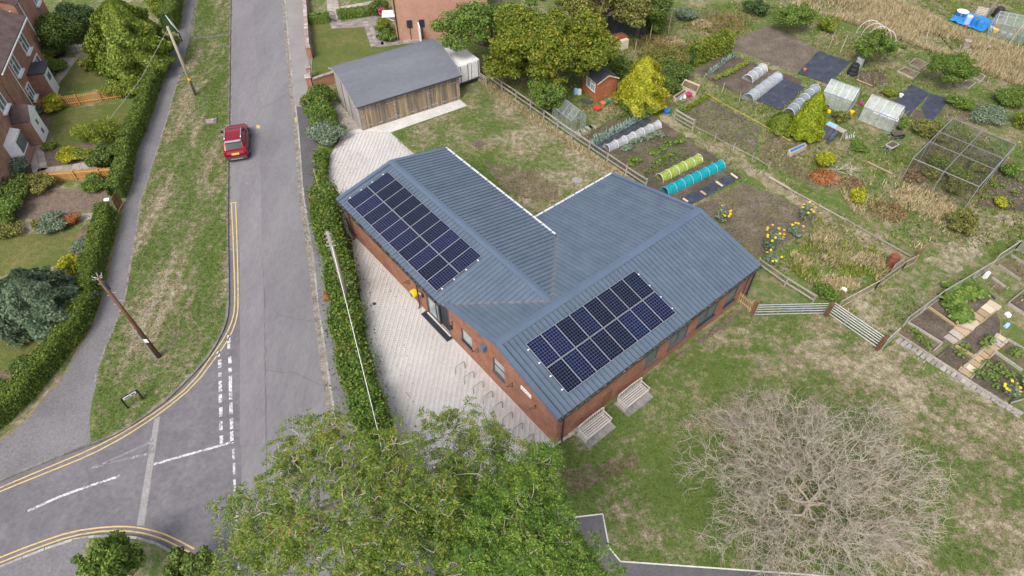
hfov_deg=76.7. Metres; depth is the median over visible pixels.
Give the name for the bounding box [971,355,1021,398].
soil bed
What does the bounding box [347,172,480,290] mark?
solar array
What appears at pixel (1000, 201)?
wild shrub
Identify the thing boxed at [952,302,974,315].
squash plant
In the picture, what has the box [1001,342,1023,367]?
soil bed
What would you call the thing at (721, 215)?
sunflower clump
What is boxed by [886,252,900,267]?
oil drum
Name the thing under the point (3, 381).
dark shrub
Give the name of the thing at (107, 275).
path soil
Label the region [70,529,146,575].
oak sapling
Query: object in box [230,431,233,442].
give way dash
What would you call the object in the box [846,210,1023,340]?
trodden path
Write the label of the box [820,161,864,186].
branch pile
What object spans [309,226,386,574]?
footpath
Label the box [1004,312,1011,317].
garden bag
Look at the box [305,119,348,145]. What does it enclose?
hedge bush
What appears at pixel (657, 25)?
climber mass
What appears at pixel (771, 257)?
sunflower clump
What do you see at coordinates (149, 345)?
telegraph pole
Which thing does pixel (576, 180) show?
well cover
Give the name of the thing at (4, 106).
window
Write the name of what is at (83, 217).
garden path
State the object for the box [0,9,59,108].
brick house
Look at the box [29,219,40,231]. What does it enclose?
shrub
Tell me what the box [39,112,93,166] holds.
garden soil
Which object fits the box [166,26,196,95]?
telegraph pole
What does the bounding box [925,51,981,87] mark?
apple tree
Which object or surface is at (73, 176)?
picket fence
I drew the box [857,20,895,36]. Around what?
hoop frame
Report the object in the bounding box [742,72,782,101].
clear cloche
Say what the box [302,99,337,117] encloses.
hedge bush
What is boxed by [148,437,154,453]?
triangle mark
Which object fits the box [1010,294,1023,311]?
soil bed
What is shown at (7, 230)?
shrub
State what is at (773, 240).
sunflower clump
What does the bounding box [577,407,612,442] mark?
garden bench
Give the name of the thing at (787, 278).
rail fence
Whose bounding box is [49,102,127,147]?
garden lawn
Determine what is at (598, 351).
solar array
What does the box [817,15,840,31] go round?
green shrub
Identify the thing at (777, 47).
soil bed
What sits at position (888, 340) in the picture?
fence
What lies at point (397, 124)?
barn apron
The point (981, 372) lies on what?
bean plant
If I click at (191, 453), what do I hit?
line
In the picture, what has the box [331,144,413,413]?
leaf litter
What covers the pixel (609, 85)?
shed door
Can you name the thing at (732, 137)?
weed cover
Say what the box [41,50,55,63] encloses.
golden shrub
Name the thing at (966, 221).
wild shrub
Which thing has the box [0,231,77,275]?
garden lawn
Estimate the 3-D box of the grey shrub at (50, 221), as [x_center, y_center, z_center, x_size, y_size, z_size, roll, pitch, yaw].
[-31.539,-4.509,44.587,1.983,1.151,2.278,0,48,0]
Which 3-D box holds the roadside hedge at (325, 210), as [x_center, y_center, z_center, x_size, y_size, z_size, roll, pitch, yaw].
[-9.686,1.366,37.898,4.380,3.349,24.239,-16,50,-13]
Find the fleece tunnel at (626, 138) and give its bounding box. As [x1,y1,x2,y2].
[603,120,661,151]
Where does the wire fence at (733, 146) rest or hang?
on the land at (766, 286)
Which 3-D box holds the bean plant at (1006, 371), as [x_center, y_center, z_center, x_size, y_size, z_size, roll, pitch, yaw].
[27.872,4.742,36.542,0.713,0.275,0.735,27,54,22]
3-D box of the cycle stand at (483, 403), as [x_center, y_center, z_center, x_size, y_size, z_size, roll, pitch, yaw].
[-1.322,5.988,35.387,0.890,0.775,0.209,-32,56,-25]
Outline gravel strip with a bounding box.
[331,101,360,138]
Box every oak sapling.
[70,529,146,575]
[160,545,217,575]
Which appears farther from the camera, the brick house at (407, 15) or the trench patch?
the brick house at (407, 15)
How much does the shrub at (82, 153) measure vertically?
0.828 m
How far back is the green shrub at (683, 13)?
64.39 m
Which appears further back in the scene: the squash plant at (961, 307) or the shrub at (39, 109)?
the shrub at (39, 109)
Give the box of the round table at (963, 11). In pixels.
[957,9,968,15]
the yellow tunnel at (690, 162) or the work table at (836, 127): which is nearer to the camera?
the yellow tunnel at (690, 162)
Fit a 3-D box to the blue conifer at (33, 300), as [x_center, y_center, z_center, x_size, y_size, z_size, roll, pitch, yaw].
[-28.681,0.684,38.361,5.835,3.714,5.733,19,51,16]
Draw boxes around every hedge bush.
[299,82,336,106]
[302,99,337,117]
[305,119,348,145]
[307,110,339,127]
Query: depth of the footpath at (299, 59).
61.84 m
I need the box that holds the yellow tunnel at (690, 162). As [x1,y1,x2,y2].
[656,154,702,181]
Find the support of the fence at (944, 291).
on the land at (766, 286)
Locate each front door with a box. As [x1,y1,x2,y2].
[30,109,48,142]
[43,66,59,93]
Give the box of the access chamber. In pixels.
[205,118,216,124]
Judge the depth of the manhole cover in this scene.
40.72 m
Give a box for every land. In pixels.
[0,0,230,471]
[14,534,170,575]
[286,0,1023,530]
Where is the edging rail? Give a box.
[768,177,911,257]
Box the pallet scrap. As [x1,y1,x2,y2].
[890,258,904,272]
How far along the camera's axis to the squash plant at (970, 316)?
39.04 m
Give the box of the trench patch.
[137,417,159,525]
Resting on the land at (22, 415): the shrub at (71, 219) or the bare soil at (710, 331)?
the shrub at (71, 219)
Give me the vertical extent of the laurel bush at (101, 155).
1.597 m
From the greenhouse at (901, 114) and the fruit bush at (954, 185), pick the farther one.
the greenhouse at (901, 114)
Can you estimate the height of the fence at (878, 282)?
0.805 m
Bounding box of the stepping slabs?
[568,124,596,138]
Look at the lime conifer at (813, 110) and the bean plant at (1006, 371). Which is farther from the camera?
the lime conifer at (813, 110)
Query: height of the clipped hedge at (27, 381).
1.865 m
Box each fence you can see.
[23,168,109,184]
[34,88,122,106]
[63,44,88,52]
[487,71,647,185]
[694,122,770,169]
[737,293,753,311]
[758,257,816,302]
[837,255,918,308]
[881,327,900,349]
[902,261,994,326]
[994,240,1023,261]
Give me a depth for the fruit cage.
47.48 m
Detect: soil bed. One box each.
[578,113,740,203]
[679,99,760,152]
[694,10,745,31]
[694,54,802,100]
[697,183,816,255]
[730,25,817,71]
[759,132,832,187]
[854,69,889,87]
[898,325,939,353]
[909,109,925,120]
[909,129,1013,194]
[911,309,953,341]
[931,294,992,324]
[937,102,972,124]
[938,348,969,369]
[959,313,999,353]
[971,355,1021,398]
[976,160,1023,211]
[986,279,1004,295]
[1000,259,1023,278]
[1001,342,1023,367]
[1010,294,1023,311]
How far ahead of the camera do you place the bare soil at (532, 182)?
48.08 m
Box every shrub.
[0,173,29,199]
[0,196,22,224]
[0,220,23,239]
[0,376,8,389]
[5,354,30,374]
[8,156,28,178]
[23,170,56,194]
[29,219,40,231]
[33,11,83,54]
[35,106,43,114]
[35,210,67,234]
[38,36,64,56]
[40,141,56,150]
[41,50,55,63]
[41,92,64,112]
[45,58,67,70]
[53,0,94,34]
[55,145,77,162]
[55,254,79,273]
[62,212,81,224]
[69,115,121,143]
[69,237,85,253]
[71,147,92,159]
[76,56,92,70]
[79,172,104,192]
[97,75,139,98]
[144,0,162,16]
[368,0,389,15]
[373,16,390,33]
[376,28,396,40]
[603,55,634,79]
[616,93,653,117]
[648,43,691,62]
[658,58,693,81]
[662,76,682,93]
[674,6,698,20]
[742,0,769,16]
[813,280,839,301]
[816,150,835,166]
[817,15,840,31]
[831,110,851,122]
[848,138,870,152]
[849,187,867,203]
[882,88,897,96]
[891,117,909,129]
[910,118,950,141]
[944,208,979,235]
[945,95,975,109]
[969,102,1009,124]
[993,85,1023,107]
[993,195,1008,207]
[1000,161,1023,177]
[1013,111,1023,129]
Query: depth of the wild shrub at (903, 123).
52.07 m
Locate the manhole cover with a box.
[322,289,328,302]
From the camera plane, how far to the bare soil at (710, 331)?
38.84 m
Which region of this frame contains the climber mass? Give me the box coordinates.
[646,11,667,34]
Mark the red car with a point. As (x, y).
(236, 142)
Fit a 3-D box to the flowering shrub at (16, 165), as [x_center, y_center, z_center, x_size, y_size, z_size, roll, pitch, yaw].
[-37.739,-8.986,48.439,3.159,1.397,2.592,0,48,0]
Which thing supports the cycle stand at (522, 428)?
on the paved forecourt at (420, 339)
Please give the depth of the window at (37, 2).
60.16 m
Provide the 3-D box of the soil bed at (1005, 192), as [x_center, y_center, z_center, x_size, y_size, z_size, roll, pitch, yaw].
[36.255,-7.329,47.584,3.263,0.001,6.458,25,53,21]
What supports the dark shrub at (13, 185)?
on the land at (22, 415)
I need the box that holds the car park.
[374,515,803,575]
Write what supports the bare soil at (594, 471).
on the lawn at (946, 378)
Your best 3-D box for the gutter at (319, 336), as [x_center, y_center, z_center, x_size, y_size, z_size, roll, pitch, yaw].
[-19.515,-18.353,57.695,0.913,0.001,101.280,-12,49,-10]
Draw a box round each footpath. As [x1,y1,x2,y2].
[0,0,196,478]
[0,537,87,575]
[193,33,229,39]
[286,0,311,106]
[296,107,316,225]
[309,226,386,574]
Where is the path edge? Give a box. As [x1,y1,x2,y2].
[94,0,196,383]
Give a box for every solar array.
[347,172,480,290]
[526,271,674,392]
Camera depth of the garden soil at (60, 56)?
60.58 m
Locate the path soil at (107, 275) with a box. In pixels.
[1,3,184,439]
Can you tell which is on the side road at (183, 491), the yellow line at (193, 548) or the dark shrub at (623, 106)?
the yellow line at (193, 548)
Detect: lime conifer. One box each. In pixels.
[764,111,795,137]
[788,91,828,142]
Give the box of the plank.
[867,161,892,174]
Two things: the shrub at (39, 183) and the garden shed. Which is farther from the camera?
the garden shed
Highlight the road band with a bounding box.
[237,0,265,444]
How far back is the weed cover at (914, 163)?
51.01 m
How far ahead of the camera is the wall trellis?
34.87 m
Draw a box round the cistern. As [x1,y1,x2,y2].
[961,39,972,48]
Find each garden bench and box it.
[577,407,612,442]
[617,377,649,411]
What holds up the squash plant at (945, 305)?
on the soil bed at (976, 306)
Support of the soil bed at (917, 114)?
on the land at (766, 286)
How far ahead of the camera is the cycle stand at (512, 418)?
34.46 m
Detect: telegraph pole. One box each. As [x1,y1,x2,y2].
[91,272,161,358]
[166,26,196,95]
[324,230,347,296]
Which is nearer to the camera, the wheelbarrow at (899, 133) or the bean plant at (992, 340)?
the bean plant at (992, 340)
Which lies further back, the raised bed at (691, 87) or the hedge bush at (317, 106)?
the raised bed at (691, 87)
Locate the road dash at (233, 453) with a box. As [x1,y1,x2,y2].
[232,448,234,459]
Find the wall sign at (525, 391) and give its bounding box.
[521,385,530,398]
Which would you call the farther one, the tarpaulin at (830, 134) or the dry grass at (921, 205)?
the tarpaulin at (830, 134)
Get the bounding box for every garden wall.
[302,0,312,59]
[304,64,312,87]
[311,71,335,84]
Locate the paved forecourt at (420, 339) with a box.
[329,131,576,508]
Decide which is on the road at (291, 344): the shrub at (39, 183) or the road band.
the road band
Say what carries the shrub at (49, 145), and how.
on the garden soil at (50, 156)
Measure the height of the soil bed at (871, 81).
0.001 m
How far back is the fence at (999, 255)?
42.74 m
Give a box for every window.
[0,92,10,115]
[3,128,27,158]
[8,53,24,78]
[18,32,33,56]
[25,82,38,102]
[33,0,41,7]
[33,53,40,61]
[461,329,472,350]
[492,357,504,382]
[586,76,595,92]
[643,347,658,370]
[666,324,688,351]
[695,302,717,329]
[722,286,738,308]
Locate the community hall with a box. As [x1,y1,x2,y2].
[334,147,761,443]
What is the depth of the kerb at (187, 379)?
37.18 m
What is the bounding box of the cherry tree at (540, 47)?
[482,3,621,88]
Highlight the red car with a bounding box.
[220,123,250,160]
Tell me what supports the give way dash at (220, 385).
on the side road at (183, 491)
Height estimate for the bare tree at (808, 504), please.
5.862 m
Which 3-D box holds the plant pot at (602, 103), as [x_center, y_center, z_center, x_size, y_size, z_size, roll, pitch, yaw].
[7.682,-15.505,54.672,0.518,0.420,0.505,0,48,0]
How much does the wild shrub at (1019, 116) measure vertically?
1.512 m
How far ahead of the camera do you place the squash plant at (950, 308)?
39.55 m
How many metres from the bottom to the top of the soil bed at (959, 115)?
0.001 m
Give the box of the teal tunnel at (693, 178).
[661,160,725,194]
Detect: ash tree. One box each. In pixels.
[205,395,536,575]
[407,438,627,575]
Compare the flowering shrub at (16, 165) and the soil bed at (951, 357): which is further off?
the flowering shrub at (16, 165)
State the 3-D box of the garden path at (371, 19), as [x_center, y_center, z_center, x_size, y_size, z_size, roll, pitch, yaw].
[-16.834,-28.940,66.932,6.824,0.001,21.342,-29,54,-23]
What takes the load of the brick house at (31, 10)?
on the land at (22, 415)
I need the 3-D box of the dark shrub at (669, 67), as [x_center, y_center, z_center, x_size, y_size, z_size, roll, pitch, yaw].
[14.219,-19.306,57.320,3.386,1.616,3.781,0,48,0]
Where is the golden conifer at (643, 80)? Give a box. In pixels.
[609,56,670,117]
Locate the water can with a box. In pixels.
[982,271,990,278]
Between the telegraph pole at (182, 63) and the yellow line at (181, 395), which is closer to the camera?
the yellow line at (181, 395)
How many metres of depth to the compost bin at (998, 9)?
64.71 m
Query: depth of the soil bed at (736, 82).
57.83 m
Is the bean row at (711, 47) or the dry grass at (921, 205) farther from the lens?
the bean row at (711, 47)
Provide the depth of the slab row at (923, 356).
36.67 m
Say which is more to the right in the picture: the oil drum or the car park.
the oil drum
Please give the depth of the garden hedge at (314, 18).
64.43 m
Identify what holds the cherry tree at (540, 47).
on the land at (766, 286)
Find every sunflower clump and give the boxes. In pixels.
[715,205,731,223]
[762,224,784,250]
[763,249,782,264]
[787,222,804,236]
[799,201,815,220]
[1002,379,1021,396]
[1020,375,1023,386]
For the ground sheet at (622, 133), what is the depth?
52.02 m
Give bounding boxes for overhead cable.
[112,31,166,115]
[332,247,401,564]
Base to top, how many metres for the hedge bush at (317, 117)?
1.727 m
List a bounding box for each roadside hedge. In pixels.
[299,179,415,507]
[305,143,330,187]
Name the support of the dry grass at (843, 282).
on the land at (766, 286)
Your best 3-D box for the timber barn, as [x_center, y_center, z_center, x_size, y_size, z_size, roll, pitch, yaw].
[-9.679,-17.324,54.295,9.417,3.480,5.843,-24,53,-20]
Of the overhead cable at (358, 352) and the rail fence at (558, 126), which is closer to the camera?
the overhead cable at (358, 352)
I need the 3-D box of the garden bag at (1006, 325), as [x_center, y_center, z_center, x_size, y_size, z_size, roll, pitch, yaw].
[29.815,2.232,38.965,0.373,0.260,0.261,-26,53,-21]
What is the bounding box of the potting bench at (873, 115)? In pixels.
[869,110,899,128]
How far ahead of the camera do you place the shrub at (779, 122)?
51.51 m
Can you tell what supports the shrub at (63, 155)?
on the garden soil at (50, 156)
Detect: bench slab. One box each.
[574,414,615,448]
[614,385,653,416]
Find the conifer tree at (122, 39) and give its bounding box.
[80,0,181,80]
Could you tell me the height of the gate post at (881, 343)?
1.200 m
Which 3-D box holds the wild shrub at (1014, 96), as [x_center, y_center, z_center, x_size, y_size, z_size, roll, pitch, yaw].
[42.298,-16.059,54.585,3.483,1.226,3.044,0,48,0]
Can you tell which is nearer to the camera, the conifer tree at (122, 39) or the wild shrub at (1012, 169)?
the wild shrub at (1012, 169)
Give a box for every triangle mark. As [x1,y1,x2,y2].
[102,441,149,464]
[107,453,147,463]
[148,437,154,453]
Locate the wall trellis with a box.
[601,391,612,406]
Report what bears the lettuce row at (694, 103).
on the soil bed at (721, 125)
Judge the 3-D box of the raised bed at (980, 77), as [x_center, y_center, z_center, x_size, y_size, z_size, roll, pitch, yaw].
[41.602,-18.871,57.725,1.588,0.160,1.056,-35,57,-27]
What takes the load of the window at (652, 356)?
in the community hall
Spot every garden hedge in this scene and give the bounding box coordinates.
[307,10,329,24]
[335,5,381,19]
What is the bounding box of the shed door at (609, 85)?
[604,80,613,98]
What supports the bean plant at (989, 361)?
on the timber plot
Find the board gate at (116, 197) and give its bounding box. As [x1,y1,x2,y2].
[111,190,123,211]
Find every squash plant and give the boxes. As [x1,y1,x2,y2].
[938,290,959,305]
[941,281,963,292]
[942,302,954,310]
[945,305,954,312]
[948,311,967,324]
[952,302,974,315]
[953,292,967,304]
[956,288,970,301]
[959,280,981,293]
[959,311,975,323]
[960,276,976,285]
[969,291,981,301]
[978,286,990,297]
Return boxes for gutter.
[12,0,232,477]
[282,0,353,575]
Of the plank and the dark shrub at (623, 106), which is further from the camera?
the dark shrub at (623, 106)
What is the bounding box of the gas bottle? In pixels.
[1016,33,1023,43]
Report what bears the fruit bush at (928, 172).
on the soil bed at (1008, 160)
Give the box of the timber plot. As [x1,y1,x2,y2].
[894,255,1023,415]
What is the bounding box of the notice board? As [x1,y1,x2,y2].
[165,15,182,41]
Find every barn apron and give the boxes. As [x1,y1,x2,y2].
[340,129,362,139]
[363,99,466,131]
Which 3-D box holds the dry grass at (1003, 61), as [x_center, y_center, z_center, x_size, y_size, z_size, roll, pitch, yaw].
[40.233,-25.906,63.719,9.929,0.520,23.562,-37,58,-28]
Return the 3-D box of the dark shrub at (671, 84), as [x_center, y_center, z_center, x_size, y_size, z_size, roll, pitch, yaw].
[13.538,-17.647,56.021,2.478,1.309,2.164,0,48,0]
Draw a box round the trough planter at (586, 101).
[581,98,592,104]
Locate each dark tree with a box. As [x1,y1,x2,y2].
[539,0,656,28]
[610,0,673,35]
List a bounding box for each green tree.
[429,0,551,59]
[527,77,567,109]
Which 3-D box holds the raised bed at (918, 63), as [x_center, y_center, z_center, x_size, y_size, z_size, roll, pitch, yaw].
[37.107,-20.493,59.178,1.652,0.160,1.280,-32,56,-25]
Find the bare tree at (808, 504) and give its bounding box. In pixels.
[667,379,963,575]
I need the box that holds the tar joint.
[263,270,266,514]
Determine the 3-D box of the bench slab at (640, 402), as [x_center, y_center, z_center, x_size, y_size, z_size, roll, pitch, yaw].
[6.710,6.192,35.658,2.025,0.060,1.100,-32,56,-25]
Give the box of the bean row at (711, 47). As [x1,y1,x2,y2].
[685,25,738,67]
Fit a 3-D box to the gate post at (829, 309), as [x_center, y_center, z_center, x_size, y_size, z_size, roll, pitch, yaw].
[19.213,1.301,39.197,0.200,1.200,0.200,-22,52,-19]
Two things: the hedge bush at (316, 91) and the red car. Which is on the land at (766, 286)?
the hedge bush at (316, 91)
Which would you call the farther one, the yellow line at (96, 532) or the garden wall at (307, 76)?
the garden wall at (307, 76)
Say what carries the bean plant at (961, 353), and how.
on the soil bed at (951, 357)
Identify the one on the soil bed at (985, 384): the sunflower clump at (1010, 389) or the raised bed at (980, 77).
the sunflower clump at (1010, 389)
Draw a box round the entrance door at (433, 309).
[427,296,439,322]
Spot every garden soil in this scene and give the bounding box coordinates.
[0,223,88,378]
[13,187,108,218]
[20,165,31,172]
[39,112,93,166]
[54,53,64,58]
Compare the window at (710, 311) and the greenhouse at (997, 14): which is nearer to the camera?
the window at (710, 311)
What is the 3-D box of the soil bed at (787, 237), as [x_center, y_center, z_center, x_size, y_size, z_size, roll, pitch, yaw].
[17.376,-5.234,45.783,6.778,0.001,6.417,-28,54,-22]
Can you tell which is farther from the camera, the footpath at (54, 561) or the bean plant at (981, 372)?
the bean plant at (981, 372)
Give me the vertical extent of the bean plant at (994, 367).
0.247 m
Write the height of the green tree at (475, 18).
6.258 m
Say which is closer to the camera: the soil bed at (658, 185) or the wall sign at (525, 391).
the wall sign at (525, 391)
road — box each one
[0,0,349,575]
[0,252,243,573]
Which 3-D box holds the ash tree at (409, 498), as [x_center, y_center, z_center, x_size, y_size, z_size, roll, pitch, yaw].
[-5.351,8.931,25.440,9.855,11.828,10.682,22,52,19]
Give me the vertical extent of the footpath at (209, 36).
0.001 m
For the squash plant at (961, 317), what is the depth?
39.05 m
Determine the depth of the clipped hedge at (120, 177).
47.61 m
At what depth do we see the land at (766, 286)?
51.38 m
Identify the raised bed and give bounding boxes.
[673,89,686,102]
[681,79,699,96]
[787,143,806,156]
[897,67,919,78]
[909,58,928,69]
[961,79,975,89]
[971,73,984,81]
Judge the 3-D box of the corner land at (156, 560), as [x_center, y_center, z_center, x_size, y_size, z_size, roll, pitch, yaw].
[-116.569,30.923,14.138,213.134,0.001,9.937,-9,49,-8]
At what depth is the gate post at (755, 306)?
39.20 m
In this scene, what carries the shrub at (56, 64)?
on the garden lawn at (76, 78)
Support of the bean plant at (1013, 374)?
on the soil bed at (985, 384)
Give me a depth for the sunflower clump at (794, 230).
43.90 m
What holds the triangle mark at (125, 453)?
on the side road at (183, 491)
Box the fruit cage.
[901,118,1015,208]
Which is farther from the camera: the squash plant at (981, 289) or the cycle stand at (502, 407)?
the squash plant at (981, 289)
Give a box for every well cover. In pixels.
[472,140,484,147]
[572,177,581,183]
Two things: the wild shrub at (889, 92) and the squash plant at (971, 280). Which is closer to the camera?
the squash plant at (971, 280)
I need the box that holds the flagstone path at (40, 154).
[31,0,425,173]
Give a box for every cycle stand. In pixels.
[454,362,466,375]
[463,371,475,385]
[472,381,484,395]
[481,391,494,405]
[491,401,503,415]
[502,412,513,424]
[511,423,523,437]
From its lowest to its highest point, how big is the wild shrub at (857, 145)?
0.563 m
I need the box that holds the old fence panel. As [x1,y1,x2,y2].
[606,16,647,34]
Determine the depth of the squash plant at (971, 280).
40.99 m
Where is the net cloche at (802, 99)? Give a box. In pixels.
[783,84,820,114]
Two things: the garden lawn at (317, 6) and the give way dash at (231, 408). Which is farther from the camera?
the garden lawn at (317, 6)
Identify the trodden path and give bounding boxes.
[658,114,912,264]
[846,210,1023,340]
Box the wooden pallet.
[478,72,486,86]
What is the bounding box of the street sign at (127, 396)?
[120,389,143,408]
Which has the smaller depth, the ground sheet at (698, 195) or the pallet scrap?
the pallet scrap
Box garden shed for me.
[582,63,619,101]
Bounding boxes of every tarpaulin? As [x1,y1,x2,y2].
[821,125,838,143]
[949,12,995,30]
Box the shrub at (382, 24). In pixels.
[373,16,390,33]
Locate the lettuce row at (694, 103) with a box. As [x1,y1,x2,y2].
[681,94,710,112]
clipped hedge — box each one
[0,199,120,428]
[102,132,138,200]
[115,63,166,148]
[156,0,183,33]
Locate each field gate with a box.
[754,303,829,314]
[830,303,883,345]
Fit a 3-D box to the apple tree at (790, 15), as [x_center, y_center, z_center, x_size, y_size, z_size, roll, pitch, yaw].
[27.035,-25.942,62.262,4.176,2.842,3.083,-18,51,-16]
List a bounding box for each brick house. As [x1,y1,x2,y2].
[0,0,48,55]
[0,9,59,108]
[0,83,48,197]
[382,0,487,39]
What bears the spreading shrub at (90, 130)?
on the garden lawn at (62, 124)
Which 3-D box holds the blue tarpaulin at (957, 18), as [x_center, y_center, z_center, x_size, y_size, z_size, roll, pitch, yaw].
[45.933,-26.756,64.553,3.301,0.193,3.572,-36,57,-27]
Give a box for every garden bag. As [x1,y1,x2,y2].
[1003,322,1009,328]
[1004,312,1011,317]
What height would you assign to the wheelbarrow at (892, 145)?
0.611 m
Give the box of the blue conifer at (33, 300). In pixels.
[0,265,98,350]
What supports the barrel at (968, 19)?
on the land at (766, 286)
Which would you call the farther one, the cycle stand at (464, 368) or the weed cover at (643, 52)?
the weed cover at (643, 52)
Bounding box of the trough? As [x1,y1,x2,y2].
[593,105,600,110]
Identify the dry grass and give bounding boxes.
[480,80,633,178]
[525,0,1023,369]
[631,12,763,64]
[789,0,1023,85]
[790,229,891,293]
[841,174,956,249]
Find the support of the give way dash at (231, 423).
on the side road at (183, 491)
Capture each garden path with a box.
[22,213,92,229]
[54,57,78,83]
[330,2,415,46]
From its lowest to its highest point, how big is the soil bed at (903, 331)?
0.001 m
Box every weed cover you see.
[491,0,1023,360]
[582,112,738,183]
[630,15,756,63]
[680,99,760,153]
[696,182,815,254]
[784,227,888,293]
[907,126,1001,197]
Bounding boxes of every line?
[0,203,234,487]
[0,203,238,491]
[0,526,194,557]
[0,530,189,562]
[28,475,119,511]
[154,441,233,464]
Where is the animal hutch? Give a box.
[612,32,628,49]
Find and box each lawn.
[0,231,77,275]
[0,338,38,371]
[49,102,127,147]
[53,59,117,91]
[310,0,326,12]
[312,25,412,83]
[338,0,368,19]
[392,80,632,215]
[511,299,1023,575]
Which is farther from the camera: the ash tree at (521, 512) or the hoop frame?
the hoop frame
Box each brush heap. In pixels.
[662,36,686,44]
[691,18,711,28]
[808,168,841,185]
[836,174,865,189]
[866,200,907,222]
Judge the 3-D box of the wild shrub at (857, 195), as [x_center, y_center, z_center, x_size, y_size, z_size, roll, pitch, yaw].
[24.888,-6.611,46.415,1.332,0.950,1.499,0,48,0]
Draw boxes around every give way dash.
[219,381,221,390]
[219,407,222,416]
[219,421,222,429]
[227,335,230,348]
[229,375,231,399]
[229,402,232,414]
[230,418,232,428]
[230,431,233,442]
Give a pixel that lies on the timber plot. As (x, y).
(990, 307)
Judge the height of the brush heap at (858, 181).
0.703 m
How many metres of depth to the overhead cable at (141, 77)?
51.11 m
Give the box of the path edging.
[566,513,827,575]
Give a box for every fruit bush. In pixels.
[903,169,925,181]
[920,164,941,178]
[926,150,952,167]
[944,164,974,180]
[944,176,967,194]
[967,158,989,172]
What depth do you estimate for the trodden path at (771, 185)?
47.79 m
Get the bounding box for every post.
[664,8,675,32]
[750,300,759,314]
[824,302,834,316]
[875,336,887,350]
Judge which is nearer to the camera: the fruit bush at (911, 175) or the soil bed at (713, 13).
the fruit bush at (911, 175)
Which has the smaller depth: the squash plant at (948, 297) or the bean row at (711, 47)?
the squash plant at (948, 297)
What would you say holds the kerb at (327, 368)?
on the ground
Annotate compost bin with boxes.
[846,62,859,76]
[856,56,864,69]
[991,6,1005,18]
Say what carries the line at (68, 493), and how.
on the side road at (183, 491)
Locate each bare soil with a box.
[481,158,560,202]
[548,452,638,494]
[565,303,747,440]
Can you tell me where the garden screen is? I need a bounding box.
[417,22,421,40]
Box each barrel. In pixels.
[964,15,972,24]
[970,17,979,27]
[975,19,984,29]
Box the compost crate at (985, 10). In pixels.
[974,0,997,16]
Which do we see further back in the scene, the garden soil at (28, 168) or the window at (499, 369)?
the garden soil at (28, 168)
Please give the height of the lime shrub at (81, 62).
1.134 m
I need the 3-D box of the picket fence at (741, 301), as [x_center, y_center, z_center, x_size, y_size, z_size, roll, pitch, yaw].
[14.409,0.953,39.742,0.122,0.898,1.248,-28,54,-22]
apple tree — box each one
[771,2,816,32]
[854,28,907,64]
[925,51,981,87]
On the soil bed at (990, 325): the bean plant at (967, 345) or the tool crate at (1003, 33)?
the bean plant at (967, 345)
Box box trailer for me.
[445,47,479,84]
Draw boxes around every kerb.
[0,0,230,481]
[0,534,170,566]
[284,0,357,575]
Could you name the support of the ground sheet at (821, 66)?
on the land at (766, 286)
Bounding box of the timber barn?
[328,38,461,129]
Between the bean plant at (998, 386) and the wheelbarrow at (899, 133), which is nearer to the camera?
the bean plant at (998, 386)
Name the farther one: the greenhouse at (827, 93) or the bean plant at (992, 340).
the greenhouse at (827, 93)
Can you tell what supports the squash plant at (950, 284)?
on the timber plot
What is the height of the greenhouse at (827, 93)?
1.975 m
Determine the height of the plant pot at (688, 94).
0.300 m
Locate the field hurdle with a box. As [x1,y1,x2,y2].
[673,109,695,131]
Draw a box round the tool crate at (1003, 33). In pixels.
[999,31,1007,35]
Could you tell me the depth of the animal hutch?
60.86 m
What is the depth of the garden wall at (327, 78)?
56.58 m
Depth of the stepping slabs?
52.47 m
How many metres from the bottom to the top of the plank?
0.050 m
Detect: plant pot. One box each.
[600,101,605,107]
[685,92,691,97]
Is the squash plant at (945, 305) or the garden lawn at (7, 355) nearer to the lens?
the garden lawn at (7, 355)
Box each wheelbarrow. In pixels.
[881,141,898,151]
[884,130,904,139]
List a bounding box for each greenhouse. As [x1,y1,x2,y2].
[552,99,586,132]
[823,79,859,111]
[858,94,904,131]
[987,11,1023,44]
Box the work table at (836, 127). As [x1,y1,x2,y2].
[823,121,846,140]
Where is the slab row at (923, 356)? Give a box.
[895,337,1023,418]
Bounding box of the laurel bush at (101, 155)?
[84,144,114,167]
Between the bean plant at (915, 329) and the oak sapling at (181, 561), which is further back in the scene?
the bean plant at (915, 329)
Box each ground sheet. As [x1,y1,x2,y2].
[586,117,651,151]
[681,172,740,203]
[757,78,804,109]
[798,51,849,83]
[894,85,928,115]
[921,93,947,121]
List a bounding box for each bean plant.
[907,327,919,334]
[913,333,926,343]
[920,340,934,350]
[954,349,966,358]
[960,342,973,351]
[970,368,986,379]
[979,339,991,347]
[981,359,993,366]
[982,333,997,343]
[983,369,995,379]
[988,365,1000,373]
[992,373,1002,381]
[992,382,1002,388]
[994,361,1005,367]
[999,368,1010,377]
[1006,347,1018,357]
[1006,370,1019,380]
[1011,346,1023,357]

